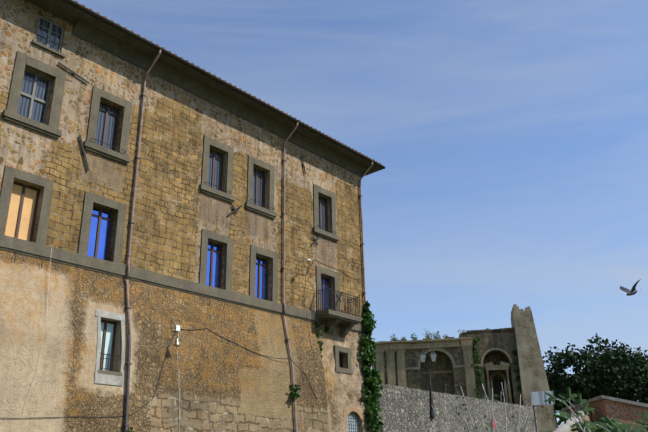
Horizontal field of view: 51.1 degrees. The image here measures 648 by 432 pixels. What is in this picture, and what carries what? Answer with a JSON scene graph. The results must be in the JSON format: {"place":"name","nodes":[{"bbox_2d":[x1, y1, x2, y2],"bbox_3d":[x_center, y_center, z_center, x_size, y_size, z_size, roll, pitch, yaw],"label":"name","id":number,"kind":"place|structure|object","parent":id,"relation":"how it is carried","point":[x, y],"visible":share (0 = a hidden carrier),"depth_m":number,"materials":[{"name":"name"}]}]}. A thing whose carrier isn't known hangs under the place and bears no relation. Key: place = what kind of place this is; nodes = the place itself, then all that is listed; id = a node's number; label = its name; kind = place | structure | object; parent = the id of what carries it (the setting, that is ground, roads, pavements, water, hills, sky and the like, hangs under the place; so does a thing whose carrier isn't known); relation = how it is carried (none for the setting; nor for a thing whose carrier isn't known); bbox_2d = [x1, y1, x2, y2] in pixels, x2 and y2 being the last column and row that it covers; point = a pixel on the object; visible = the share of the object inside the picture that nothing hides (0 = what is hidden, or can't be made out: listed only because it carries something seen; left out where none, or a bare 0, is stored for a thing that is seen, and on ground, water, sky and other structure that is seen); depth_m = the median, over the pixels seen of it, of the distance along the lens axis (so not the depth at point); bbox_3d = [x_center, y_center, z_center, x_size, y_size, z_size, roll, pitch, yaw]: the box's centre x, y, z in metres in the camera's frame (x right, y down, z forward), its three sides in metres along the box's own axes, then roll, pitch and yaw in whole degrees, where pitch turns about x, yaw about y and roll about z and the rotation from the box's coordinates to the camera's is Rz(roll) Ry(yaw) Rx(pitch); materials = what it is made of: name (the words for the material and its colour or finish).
{"place":"outdoors","nodes":[
{"label":"outdoors","id":0,"kind":"place"},
{"bbox_2d":[73,0,647,426],"label":"sky","id":1,"kind":"structure","parent":0,"point":[510,137],"materials":[{"name":"blue"}]},
{"bbox_2d":[372,327,522,404],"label":"ruined building","id":2,"kind":"structure","parent":0,"point":[500,338],"depth_m":68.26,"materials":[{"name":"grey stone"}]},
{"bbox_2d":[371,337,512,403],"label":"stone trim","id":3,"kind":"structure","parent":2,"relation":"attached to","point":[389,348],"depth_m":68.30,"materials":[{"name":"beige stone"}]},
{"bbox_2d":[389,306,529,340],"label":"rooftop plants","id":4,"kind":"object","parent":2,"relation":"on","point":[426,336],"depth_m":69.83,"materials":[{"name":"green plant"}]},
{"bbox_2d":[471,337,521,398],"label":"ruin creeper leaves","id":5,"kind":"object","parent":2,"relation":"attached to","point":[479,373],"visible":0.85,"depth_m":66.81,"materials":[{"name":"green plant"}]},
{"bbox_2d":[492,380,505,402],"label":"doorway","id":6,"kind":"structure","parent":2,"relation":"in","point":[497,387],"depth_m":66.89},
{"bbox_2d":[511,304,557,430],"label":"stone pillar","id":7,"kind":"structure","parent":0,"point":[533,377],"depth_m":66.00,"materials":[{"name":"grey stone"}]},
{"bbox_2d":[431,382,647,431],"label":"fig tree","id":8,"kind":"object","parent":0,"point":[615,425],"depth_m":7.12,"materials":[{"name":"green plant"}]},
{"bbox_2d":[569,411,592,431],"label":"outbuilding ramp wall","id":9,"kind":"structure","parent":0,"point":[587,418],"depth_m":23.33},
{"bbox_2d":[566,399,647,430],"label":"brick wall","id":10,"kind":"structure","parent":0,"point":[625,413],"depth_m":23.51,"materials":[{"name":"red brick"}]},
{"bbox_2d":[620,279,640,295],"bbox_3d":[8.149,1.940,17.975,0.554,0.380,0.564,-10,-23,21],"label":"bird","id":11,"kind":"object","parent":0,"point":[632,291],"visible":1,"depth_m":17.90},
{"bbox_3d":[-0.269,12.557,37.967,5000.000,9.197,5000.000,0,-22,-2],"label":"ground","id":12,"kind":"structure","parent":0,"visible":0},
{"bbox_2d":[0,0,376,431],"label":"palazzo walls","id":13,"kind":"structure","parent":12,"relation":"on","point":[227,386],"depth_m":26.03,"materials":[{"name":"beige stone"}]},
{"bbox_2d":[95,309,124,385],"bbox_3d":[-7.224,4.430,22.859,0.353,2.490,1.160,-19,-28,37],"label":"window frame","id":14,"kind":"object","parent":13,"relation":"attached to","point":[101,378],"visible":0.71,"depth_m":22.70,"materials":[{"name":"white stone"}]},
{"bbox_2d":[5,16,358,431],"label":"windows","id":15,"kind":"structure","parent":13,"relation":"in","point":[33,104],"depth_m":24.89,"materials":[{"name":"blue glass"}]},
{"bbox_2d":[0,40,365,375],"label":"window frames","id":16,"kind":"structure","parent":13,"relation":"attached to","point":[38,247],"depth_m":25.74,"materials":[{"name":"grey stone"}]},
{"bbox_2d":[14,62,359,371],"bbox_3d":[-4.452,0.887,27.941,0.851,11.823,17.860,-19,-28,37],"label":"palazzo ironwork","id":17,"kind":"object","parent":13,"relation":"attached to","point":[229,214],"visible":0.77,"depth_m":31.89,"materials":[{"name":"black metal"}]},
{"bbox_2d":[22,248,361,425],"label":"cables","id":18,"kind":"object","parent":13,"relation":"attached to","point":[177,328],"visible":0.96,"depth_m":24.56,"materials":[{"name":"black rubber"}]},
{"bbox_2d":[26,0,381,176],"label":"roof eave","id":19,"kind":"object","parent":13,"relation":"on","point":[67,11],"depth_m":28.62,"materials":[{"name":"brown wood"}]},
{"bbox_2d":[65,0,384,177],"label":"palazzo gutter","id":20,"kind":"object","parent":19,"relation":"attached to","point":[93,13],"visible":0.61,"depth_m":29.28,"materials":[{"name":"metal"}]},
{"bbox_2d":[72,20,370,175],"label":"cornice","id":21,"kind":"structure","parent":13,"relation":"attached to","point":[100,39],"depth_m":30.00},
{"bbox_2d":[124,322,328,431],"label":"ivy tufts","id":22,"kind":"object","parent":13,"relation":"attached to","point":[294,394],"visible":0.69,"depth_m":28.63,"materials":[{"name":"green plant"}]},
{"bbox_2d":[122,50,378,431],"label":"drainpipes","id":23,"kind":"object","parent":13,"relation":"attached to","point":[128,308],"visible":0.9,"depth_m":27.46,"materials":[{"name":"metal"}]},
{"bbox_2d":[344,406,364,423],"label":"palazzo arch bricks","id":24,"kind":"object","parent":13,"relation":"in","point":[347,411],"visible":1,"depth_m":31.71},
{"bbox_2d":[359,332,375,431],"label":"ivy stems","id":25,"kind":"object","parent":13,"relation":"attached to","point":[365,364],"visible":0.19,"depth_m":33.48,"materials":[{"name":"plant"}]},
{"bbox_2d":[358,301,384,431],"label":"ivy leaves","id":26,"kind":"object","parent":13,"relation":"attached to","point":[372,381],"visible":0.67,"depth_m":33.18,"materials":[{"name":"green plant"}]},
{"bbox_2d":[543,360,571,403],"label":"hill tree","id":27,"kind":"object","parent":12,"relation":"on","point":[548,378],"depth_m":91.50,"materials":[{"name":"green plant"}]},
{"bbox_2d":[549,372,570,413],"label":"hill tree","id":28,"kind":"object","parent":12,"relation":"on","point":[559,407],"depth_m":104.11,"materials":[{"name":"green plant"}]},
{"bbox_2d":[542,333,647,403],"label":"hill tree","id":29,"kind":"object","parent":12,"relation":"on","point":[597,380],"depth_m":87.51,"materials":[{"name":"green plant"}]},
{"bbox_2d":[553,395,647,431],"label":"wall coping","id":30,"kind":"object","parent":12,"relation":"on","point":[563,427],"visible":0.4,"depth_m":23.48,"materials":[{"name":"grey concrete"}]},
{"bbox_2d":[573,339,647,403],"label":"hill tree","id":31,"kind":"object","parent":12,"relation":"on","point":[641,362],"depth_m":94.63,"materials":[{"name":"green plant"}]},
{"bbox_2d":[601,347,647,399],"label":"hill tree","id":32,"kind":"object","parent":12,"relation":"on","point":[638,374],"depth_m":105.31,"materials":[{"name":"green plant"}]},
{"bbox_2d":[625,348,647,402],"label":"hill tree","id":33,"kind":"object","parent":12,"relation":"on","point":[647,361],"depth_m":114.01,"materials":[{"name":"green plant"}]},
{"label":"terrace ramp","id":34,"kind":"structure","parent":0,"visible":0},
{"bbox_2d":[378,384,538,431],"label":"ramp retaining wall","id":35,"kind":"structure","parent":34,"relation":"on","point":[405,409],"depth_m":37.97,"materials":[{"name":"grey stone"}]},
{"bbox_2d":[419,350,436,417],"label":"street lamp two lanterns","id":36,"kind":"object","parent":35,"relation":"on","point":[433,355],"visible":0.98,"depth_m":38.10,"materials":[{"name":"grey metal"}]},
{"bbox_2d":[530,390,556,431],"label":"info board","id":37,"kind":"object","parent":34,"relation":"on","point":[540,397],"visible":0.78,"depth_m":41.87,"materials":[{"name":"grey metal"}]}
]}

